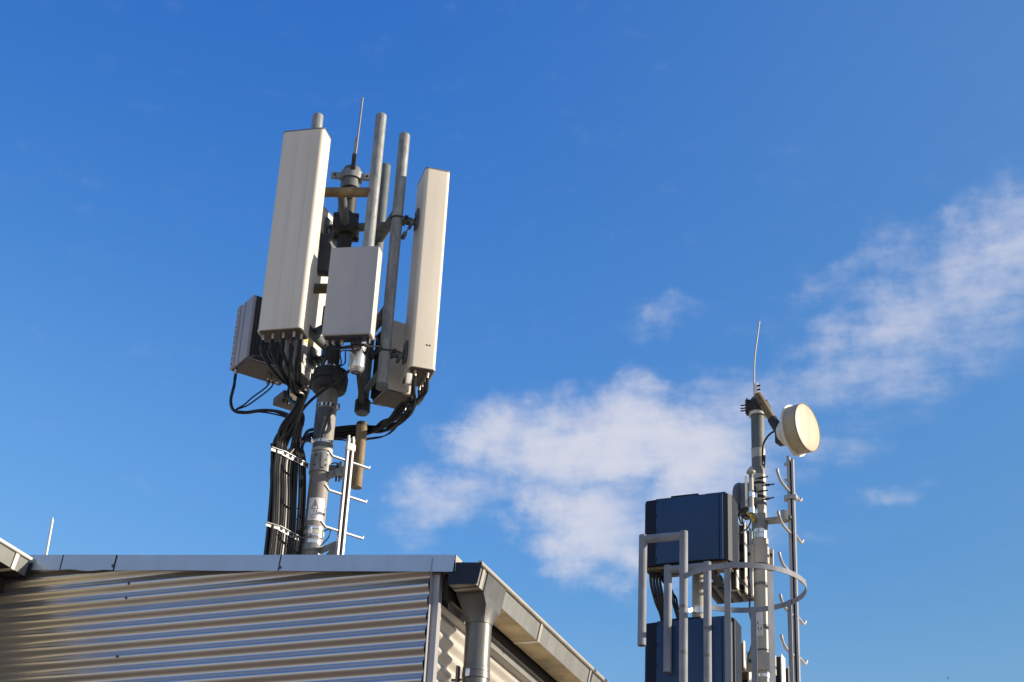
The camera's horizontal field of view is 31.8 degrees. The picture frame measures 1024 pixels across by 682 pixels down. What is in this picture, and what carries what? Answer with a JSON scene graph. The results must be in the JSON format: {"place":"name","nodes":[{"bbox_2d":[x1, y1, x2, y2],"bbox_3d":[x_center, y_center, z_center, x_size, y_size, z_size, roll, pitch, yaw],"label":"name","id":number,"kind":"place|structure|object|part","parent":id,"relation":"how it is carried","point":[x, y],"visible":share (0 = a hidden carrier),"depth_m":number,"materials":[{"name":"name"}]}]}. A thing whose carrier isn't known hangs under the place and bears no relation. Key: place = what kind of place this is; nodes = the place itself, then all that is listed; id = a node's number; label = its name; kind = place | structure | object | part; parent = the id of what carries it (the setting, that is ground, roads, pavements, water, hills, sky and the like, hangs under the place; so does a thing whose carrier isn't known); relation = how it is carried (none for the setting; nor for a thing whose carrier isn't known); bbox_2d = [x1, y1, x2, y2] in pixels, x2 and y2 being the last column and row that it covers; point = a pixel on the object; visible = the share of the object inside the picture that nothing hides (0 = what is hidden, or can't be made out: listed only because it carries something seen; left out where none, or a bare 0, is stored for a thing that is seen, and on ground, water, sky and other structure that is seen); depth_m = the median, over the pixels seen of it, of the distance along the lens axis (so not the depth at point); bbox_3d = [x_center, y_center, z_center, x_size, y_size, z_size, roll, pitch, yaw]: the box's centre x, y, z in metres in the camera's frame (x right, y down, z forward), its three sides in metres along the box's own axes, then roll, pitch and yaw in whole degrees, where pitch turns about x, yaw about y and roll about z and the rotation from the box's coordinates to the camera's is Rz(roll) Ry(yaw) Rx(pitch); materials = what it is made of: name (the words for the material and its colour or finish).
{"place":"outdoors","nodes":[
{"label":"outdoors","id":0,"kind":"place"},
{"bbox_2d":[0,0,1023,681],"label":"sky","id":1,"kind":"structure","parent":0,"point":[636,187],"materials":[{"name":"blue"}]},
{"label":"yard","id":2,"kind":"structure","parent":0,"visible":0},
{"bbox_2d":[0,538,34,592],"bbox_3d":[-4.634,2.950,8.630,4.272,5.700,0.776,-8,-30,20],"label":"adjoining building","id":3,"kind":"structure","parent":2,"relation":"on","point":[14,564],"depth_m":9.02,"materials":[{"name":"metal"}]},
{"bbox_2d":[637,530,806,681],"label":"caged ladder","id":4,"kind":"object","parent":2,"relation":"on","point":[684,569],"visible":1,"depth_m":9.95,"materials":[{"name":"grey metal"}]},
{"label":"ground","id":5,"kind":"structure","parent":0,"visible":0},
{"bbox_2d":[0,554,607,681],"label":"metal shed","id":6,"kind":"structure","parent":5,"relation":"on","point":[260,618],"depth_m":8.57,"materials":[{"name":"metal"}]},
{"bbox_2d":[45,517,53,554],"bbox_3d":[-2.620,1.389,9.955,0.180,0.886,0.180,3,-28,0],"label":"lightning rod","id":7,"kind":"object","parent":6,"relation":"on","point":[49,536],"visible":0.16,"depth_m":10.10,"materials":[{"name":"silver metal"}]},
{"bbox_2d":[287,378,428,452],"bbox_3d":[-1.221,1.747,13.233,1.097,3.076,0.449,-1,-28,7],"label":"feeder cable","id":8,"kind":"object","parent":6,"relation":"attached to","point":[423,394],"visible":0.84,"depth_m":13.73,"materials":[{"name":"black rubber"}]},
{"bbox_2d":[301,382,425,438],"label":"feeder cable","id":9,"kind":"object","parent":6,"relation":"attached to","point":[396,423],"visible":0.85,"depth_m":13.79,"materials":[{"name":"black rubber"}]},
{"bbox_2d":[334,387,423,436],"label":"feeder cable","id":10,"kind":"object","parent":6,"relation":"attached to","point":[395,415],"visible":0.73,"depth_m":13.78,"materials":[{"name":"black rubber"}]},
{"bbox_2d":[265,112,409,554],"bbox_3d":[-1.500,2.810,12.640,0.847,10.020,1.146,3,-28,0],"label":"antenna mast","id":11,"kind":"object","parent":5,"relation":"on","point":[376,227],"visible":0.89,"depth_m":14.03,"materials":[{"name":"metal"}]},
{"bbox_2d":[230,295,296,385],"bbox_3d":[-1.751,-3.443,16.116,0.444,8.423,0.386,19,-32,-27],"label":"radio unit","id":12,"kind":"object","parent":11,"relation":"attached to","point":[247,340],"visible":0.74,"depth_m":14.17,"materials":[{"name":"grey metal"}]},
{"bbox_2d":[229,374,288,554],"bbox_3d":[-2.023,1.575,13.194,0.673,3.268,0.157,-15,-33,31],"label":"feeder cable","id":13,"kind":"object","parent":12,"relation":"hanging from","point":[271,458],"visible":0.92,"depth_m":13.47,"materials":[{"name":"black rubber"}]},
{"bbox_2d":[235,381,285,417],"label":"feeder cable","id":14,"kind":"object","parent":12,"relation":"attached to","point":[237,409],"visible":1,"depth_m":13.81,"materials":[{"name":"black rubber"}]},
{"bbox_2d":[235,380,285,416],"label":"feeder cable","id":15,"kind":"object","parent":12,"relation":"hanging from","point":[254,396],"visible":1,"depth_m":13.83,"materials":[{"name":"black rubber"}]},
{"bbox_2d":[271,338,307,554],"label":"feeder cable","id":16,"kind":"object","parent":11,"relation":"attached to","point":[292,418],"visible":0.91,"depth_m":13.36,"materials":[{"name":"black rubber"}]},
{"bbox_2d":[288,427,297,554],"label":"feeder cable","id":17,"kind":"object","parent":11,"relation":"attached to","point":[293,486],"visible":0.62,"depth_m":13.47,"materials":[{"name":"black rubber"}]},
{"bbox_2d":[278,355,308,554],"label":"feeder cable","id":18,"kind":"object","parent":11,"relation":"attached to","point":[292,431],"visible":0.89,"depth_m":13.42,"materials":[{"name":"black rubber"}]},
{"bbox_2d":[257,127,330,345],"bbox_3d":[-1.606,-0.675,13.999,0.356,1.891,0.711,-4,-29,13],"label":"panel antenna","id":19,"kind":"object","parent":11,"relation":"attached to","point":[289,281],"visible":0.99,"depth_m":13.70,"materials":[{"name":"white plastic"}]},
{"bbox_2d":[239,344,264,365],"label":"feeder cable","id":20,"kind":"object","parent":19,"relation":"attached to","point":[244,360],"visible":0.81,"depth_m":13.64,"materials":[{"name":"black rubber"}]},
{"bbox_2d":[260,340,299,554],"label":"feeder cable","id":21,"kind":"object","parent":19,"relation":"hanging from","point":[274,372],"visible":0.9,"depth_m":13.35,"materials":[{"name":"black rubber"}]},
{"bbox_2d":[267,339,301,552],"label":"feeder cable","id":22,"kind":"object","parent":19,"relation":"hanging from","point":[276,361],"visible":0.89,"depth_m":13.34,"materials":[{"name":"black rubber"}]},
{"bbox_2d":[267,347,309,436],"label":"feeder cable","id":23,"kind":"object","parent":19,"relation":"hanging from","point":[273,362],"visible":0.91,"depth_m":13.50,"materials":[{"name":"black rubber"}]},
{"bbox_2d":[273,339,304,554],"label":"feeder cable","id":24,"kind":"object","parent":19,"relation":"hanging from","point":[297,383],"visible":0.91,"depth_m":13.32,"materials":[{"name":"black rubber"}]},
{"bbox_2d":[276,344,301,554],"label":"feeder cable","id":25,"kind":"object","parent":19,"relation":"hanging from","point":[282,461],"visible":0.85,"depth_m":13.36,"materials":[{"name":"black rubber"}]},
{"bbox_2d":[288,337,301,411],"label":"feeder cable","id":26,"kind":"object","parent":19,"relation":"hanging from","point":[289,368],"visible":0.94,"depth_m":13.32,"materials":[{"name":"black rubber"}]},
{"bbox_2d":[287,343,304,435],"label":"feeder cable","id":27,"kind":"object","parent":19,"relation":"hanging from","point":[301,403],"visible":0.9,"depth_m":13.48,"materials":[{"name":"black rubber"}]},
{"bbox_2d":[286,388,304,554],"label":"feeder cable","id":28,"kind":"object","parent":11,"relation":"attached to","point":[298,452],"visible":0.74,"depth_m":13.57,"materials":[{"name":"black rubber"}]},
{"bbox_2d":[294,206,334,388],"bbox_3d":[-1.609,-0.356,14.970,0.389,1.716,0.306,-9,-30,21],"label":"panel antenna","id":29,"kind":"object","parent":11,"relation":"attached to","point":[310,356],"visible":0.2,"depth_m":14.83,"materials":[{"name":"white plastic"}]},
{"bbox_2d":[273,390,296,410],"bbox_3d":[-1.834,0.498,14.647,0.170,0.100,0.200,19,-32,-27],"label":"filter unit","id":30,"kind":"object","parent":29,"relation":"hanging from","point":[280,400],"visible":0.59,"depth_m":14.60,"materials":[{"name":"grey metal"}]},
{"bbox_2d":[290,429,295,447],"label":"feeder cable","id":31,"kind":"object","parent":29,"relation":"attached to","point":[292,439],"visible":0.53,"depth_m":13.65,"materials":[{"name":"black rubber"}]},
{"bbox_2d":[290,390,302,440],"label":"feeder cable","id":32,"kind":"object","parent":29,"relation":"attached to","point":[300,421],"visible":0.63,"depth_m":13.77,"materials":[{"name":"black rubber"}]},
{"bbox_2d":[292,343,369,447],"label":"feeder cable","id":33,"kind":"object","parent":11,"relation":"attached to","point":[329,385],"visible":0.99,"depth_m":13.59,"materials":[{"name":"black rubber"}]},
{"bbox_2d":[316,435,370,554],"bbox_3d":[-1.366,2.148,13.003,0.382,3.139,0.274,22,-34,-32],"label":"climbing ladder","id":34,"kind":"object","parent":11,"relation":"attached to","point":[337,547],"visible":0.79,"depth_m":13.41,"materials":[{"name":"metal"}]},
{"bbox_2d":[339,344,352,366],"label":"feeder cable","id":35,"kind":"object","parent":11,"relation":"attached to","point":[345,356],"visible":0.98,"depth_m":13.81,"materials":[{"name":"black rubber"}]},
{"bbox_2d":[283,380,412,554],"bbox_3d":[-1.251,1.755,13.250,0.926,3.075,0.417,-1,-28,8],"label":"feeder cable","id":36,"kind":"object","parent":11,"relation":"attached to","point":[342,433],"visible":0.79,"depth_m":13.52,"materials":[{"name":"black rubber"}]},
{"bbox_2d":[281,376,416,554],"bbox_3d":[-1.238,1.742,13.225,0.968,3.076,0.456,-2,-29,10],"label":"feeder cable","id":37,"kind":"object","parent":11,"relation":"attached to","point":[348,428],"visible":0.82,"depth_m":13.62,"materials":[{"name":"black rubber"}]},
{"bbox_2d":[338,343,360,365],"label":"feeder cable","id":38,"kind":"object","parent":11,"relation":"attached to","point":[359,349],"visible":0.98,"depth_m":13.72,"materials":[{"name":"black rubber"}]},
{"bbox_2d":[293,413,407,554],"bbox_3d":[-1.274,1.824,13.354,0.846,3.051,0.323,8,-29,-9],"label":"feeder cable","id":39,"kind":"object","parent":11,"relation":"attached to","point":[299,504],"visible":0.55,"depth_m":13.50,"materials":[{"name":"black rubber"}]},
{"bbox_2d":[322,246,381,345],"bbox_3d":[-1.187,-0.291,13.571,0.378,0.808,0.293,-2,-29,10],"label":"radio unit","id":40,"kind":"object","parent":11,"relation":"attached to","point":[352,296],"visible":1,"depth_m":13.44,"materials":[{"name":"grey metal"}]},
{"bbox_2d":[299,411,404,554],"bbox_3d":[-1.298,1.829,13.366,0.810,3.051,0.312,11,-29,-14],"label":"feeder cable","id":41,"kind":"object","parent":11,"relation":"attached to","point":[304,499],"visible":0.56,"depth_m":13.56,"materials":[{"name":"black rubber"}]},
{"bbox_2d":[322,335,381,349],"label":"feeder cable","id":42,"kind":"object","parent":11,"relation":"attached to","point":[378,341],"visible":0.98,"depth_m":13.66,"materials":[{"name":"black rubber"}]},
{"bbox_2d":[296,411,408,554],"bbox_3d":[-1.290,1.829,13.364,0.823,3.051,0.313,10,-29,-13],"label":"feeder cable","id":43,"kind":"object","parent":11,"relation":"attached to","point":[302,498],"visible":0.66,"depth_m":13.53,"materials":[{"name":"black rubber"}]},
{"bbox_2d":[286,390,420,554],"bbox_3d":[-1.239,1.760,13.258,0.951,3.076,0.398,-1,-28,8],"label":"feeder cable","id":44,"kind":"object","parent":11,"relation":"attached to","point":[398,406],"visible":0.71,"depth_m":13.61,"materials":[{"name":"black rubber"}]},
{"bbox_2d":[351,97,363,168],"bbox_3d":[-1.300,-1.738,15.071,0.042,0.760,0.040,3,-28,0],"label":"lightning rod","id":45,"kind":"object","parent":11,"relation":"on","point":[354,157],"visible":1,"depth_m":15.03,"materials":[{"name":"grey metal"}]},
{"bbox_2d":[334,428,394,440],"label":"feeder cable","id":46,"kind":"object","parent":11,"relation":"attached to","point":[370,438],"visible":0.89,"depth_m":13.87,"materials":[{"name":"black rubber"}]},
{"bbox_2d":[334,427,396,439],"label":"feeder cable","id":47,"kind":"object","parent":11,"relation":"attached to","point":[366,438],"visible":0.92,"depth_m":13.88,"materials":[{"name":"black rubber"}]},
{"bbox_2d":[368,320,412,410],"bbox_3d":[-0.957,0.216,14.194,0.342,0.666,0.344,16,-31,-22],"label":"radio unit","id":48,"kind":"object","parent":11,"relation":"attached to","point":[395,394],"visible":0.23,"depth_m":14.06,"materials":[{"name":"grey metal"}]},
{"bbox_2d":[378,167,449,394],"bbox_3d":[-0.793,-0.502,14.204,0.434,1.914,0.331,10,-29,-13],"label":"panel antenna","id":49,"kind":"object","parent":11,"relation":"attached to","point":[417,355],"visible":0.99,"depth_m":14.10,"materials":[{"name":"white plastic"}]},
{"bbox_2d":[405,369,411,390],"bbox_3d":[-0.788,0.300,13.671,0.044,0.180,0.044,10,-29,-13],"label":"surge arrester","id":50,"kind":"object","parent":49,"relation":"hanging from","point":[408,380],"visible":1,"depth_m":13.65,"materials":[{"name":"white plastic"}]},
{"bbox_2d":[688,396,792,681],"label":"antenna mast","id":51,"kind":"object","parent":5,"relation":"on","point":[759,550],"visible":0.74,"depth_m":10.88,"materials":[{"name":"metal"}]},
{"bbox_2d":[645,492,738,586],"bbox_3d":[1.086,1.200,10.721,0.537,0.476,0.368,-8,-30,19],"label":"radio cabinet","id":52,"kind":"object","parent":51,"relation":"attached to","point":[708,522],"visible":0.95,"depth_m":10.57,"materials":[{"name":"metal"}]},
{"bbox_2d":[649,572,661,620],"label":"feeder cable","id":53,"kind":"object","parent":52,"relation":"hanging from","point":[653,593],"visible":0.69,"depth_m":10.55,"materials":[{"name":"black rubber"}]},
{"bbox_2d":[652,572,662,620],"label":"feeder cable","id":54,"kind":"object","parent":52,"relation":"hanging from","point":[655,589],"visible":0.67,"depth_m":10.56,"materials":[{"name":"black rubber"}]},
{"bbox_2d":[655,572,663,620],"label":"feeder cable","id":55,"kind":"object","parent":52,"relation":"hanging from","point":[658,588],"visible":0.57,"depth_m":10.56,"materials":[{"name":"black rubber"}]},
{"bbox_2d":[658,572,663,607],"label":"feeder cable","id":56,"kind":"object","parent":52,"relation":"hanging from","point":[660,585],"visible":0.46,"depth_m":10.57,"materials":[{"name":"black rubber"}]},
{"bbox_2d":[661,574,678,617],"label":"feeder cable","id":57,"kind":"object","parent":52,"relation":"hanging from","point":[674,600],"visible":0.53,"depth_m":10.59,"materials":[{"name":"black rubber"}]},
{"bbox_2d":[662,575,678,613],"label":"feeder cable","id":58,"kind":"object","parent":52,"relation":"hanging from","point":[673,594],"visible":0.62,"depth_m":10.59,"materials":[{"name":"black rubber"}]},
{"bbox_2d":[672,596,677,617],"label":"feeder cable","id":59,"kind":"object","parent":52,"relation":"hanging from","point":[674,607],"visible":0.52,"depth_m":10.58,"materials":[{"name":"black rubber"}]},
{"bbox_3d":[1.043,1.105,10.575,0.407,0.416,0.014,-8,-30,20],"label":"door","id":60,"kind":"part","parent":52,"relation":"part of","materials":[{"name":"metal"}]},
{"bbox_2d":[738,514,751,534],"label":"feeder cable","id":61,"kind":"object","parent":52,"relation":"attached to","point":[749,517],"visible":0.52,"depth_m":10.86,"materials":[{"name":"black rubber"}]},
{"bbox_2d":[645,616,741,681],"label":"radio cabinet","id":62,"kind":"object","parent":51,"relation":"attached to","point":[654,655],"visible":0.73,"depth_m":10.23,"materials":[{"name":"metal"}]},
{"bbox_3d":[1.015,1.834,10.185,0.407,0.536,0.014,-8,-30,20],"label":"door","id":63,"kind":"part","parent":62,"relation":"part of","materials":[{"name":"metal"}]},
{"bbox_2d":[711,579,753,603],"bbox_3d":[1.320,1.520,10.847,0.250,0.034,0.320,-8,-30,20],"label":"mounting tray","id":64,"kind":"object","parent":51,"relation":"attached to","point":[717,594],"visible":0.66,"depth_m":10.85,"materials":[{"name":"metal"}]},
{"bbox_2d":[747,527,753,597],"bbox_3d":[1.441,1.349,10.931,0.038,0.432,0.070,-8,-30,20],"label":"radio module","id":65,"kind":"object","parent":64,"relation":"on","point":[749,542],"visible":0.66,"depth_m":10.90,"materials":[{"name":"metal"}]},
{"bbox_2d":[731,549,738,590],"bbox_3d":[1.320,1.273,10.696,0.048,0.442,0.050,-8,-30,20],"label":"radio module","id":66,"kind":"object","parent":51,"relation":"attached to","point":[734,580],"visible":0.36,"depth_m":10.62,"materials":[{"name":"metal"}]},
{"bbox_2d":[738,521,747,594],"bbox_3d":[1.389,1.310,10.814,0.046,0.452,0.060,-8,-30,20],"label":"radio module","id":67,"kind":"object","parent":51,"relation":"attached to","point":[742,548],"visible":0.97,"depth_m":10.82,"materials":[{"name":"metal"}]},
{"bbox_2d":[742,640,746,670],"bbox_3d":[1.346,1.846,10.527,0.042,0.172,0.060,-8,-30,20],"label":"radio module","id":68,"kind":"object","parent":51,"relation":"attached to","point":[744,667],"visible":0.47,"depth_m":10.51,"materials":[{"name":"metal"}]},
{"bbox_2d":[742,672,751,681],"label":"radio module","id":69,"kind":"object","parent":51,"relation":"attached to","point":[746,676],"visible":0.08,"depth_m":10.65,"materials":[{"name":"metal"}]},
{"bbox_2d":[747,576,750,659],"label":"feeder cable","id":70,"kind":"object","parent":51,"relation":"attached to","point":[749,606],"visible":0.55,"depth_m":10.68,"materials":[{"name":"black rubber"}]},
{"bbox_2d":[746,466,757,521],"bbox_3d":[1.482,0.936,10.975,0.062,0.312,0.196,-7,-30,19],"label":"timing antenna","id":71,"kind":"object","parent":51,"relation":"attached to","point":[752,495],"visible":1,"depth_m":10.90,"materials":[{"name":"metal"}]},
{"bbox_2d":[732,476,774,521],"bbox_3d":[1.493,0.986,11.037,0.245,0.306,0.209,-19,-35,35],"label":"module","id":72,"kind":"object","parent":51,"relation":"attached to","point":[740,491],"visible":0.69,"depth_m":11.03,"materials":[{"name":"grey metal"}]},
{"bbox_2d":[753,321,760,394],"bbox_3d":[1.569,0.110,11.488,0.053,0.560,0.041,3,-28,0],"label":"lightning rod","id":73,"kind":"object","parent":51,"relation":"attached to","point":[755,388],"visible":1,"depth_m":11.45,"materials":[{"name":"grey metal"}]},
{"bbox_2d":[776,654,785,681],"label":"radio module","id":74,"kind":"object","parent":51,"relation":"attached to","point":[780,669],"visible":0.6,"depth_m":10.92,"materials":[{"name":"metal"}]},
{"bbox_2d":[785,665,788,681],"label":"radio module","id":75,"kind":"object","parent":51,"relation":"attached to","point":[787,674],"visible":0.22,"depth_m":11.11,"materials":[{"name":"metal"}]},
{"bbox_2d":[754,392,819,456],"bbox_3d":[1.679,0.509,11.164,0.370,0.487,0.330,-19,-35,35],"label":"microwave dish","id":76,"kind":"object","parent":51,"relation":"attached to","point":[796,429],"visible":1,"depth_m":11.00,"materials":[{"name":"white plastic"}]},
{"bbox_2d":[762,431,773,465],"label":"dish cable","id":77,"kind":"object","parent":76,"relation":"attached to","point":[767,436],"visible":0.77,"depth_m":11.19,"materials":[{"name":"black rubber"}]},
{"bbox_2d":[776,456,807,681],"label":"climbing ladder","id":78,"kind":"object","parent":51,"relation":"attached to","point":[791,497],"visible":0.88,"depth_m":10.80,"materials":[{"name":"metal"}]}
]}

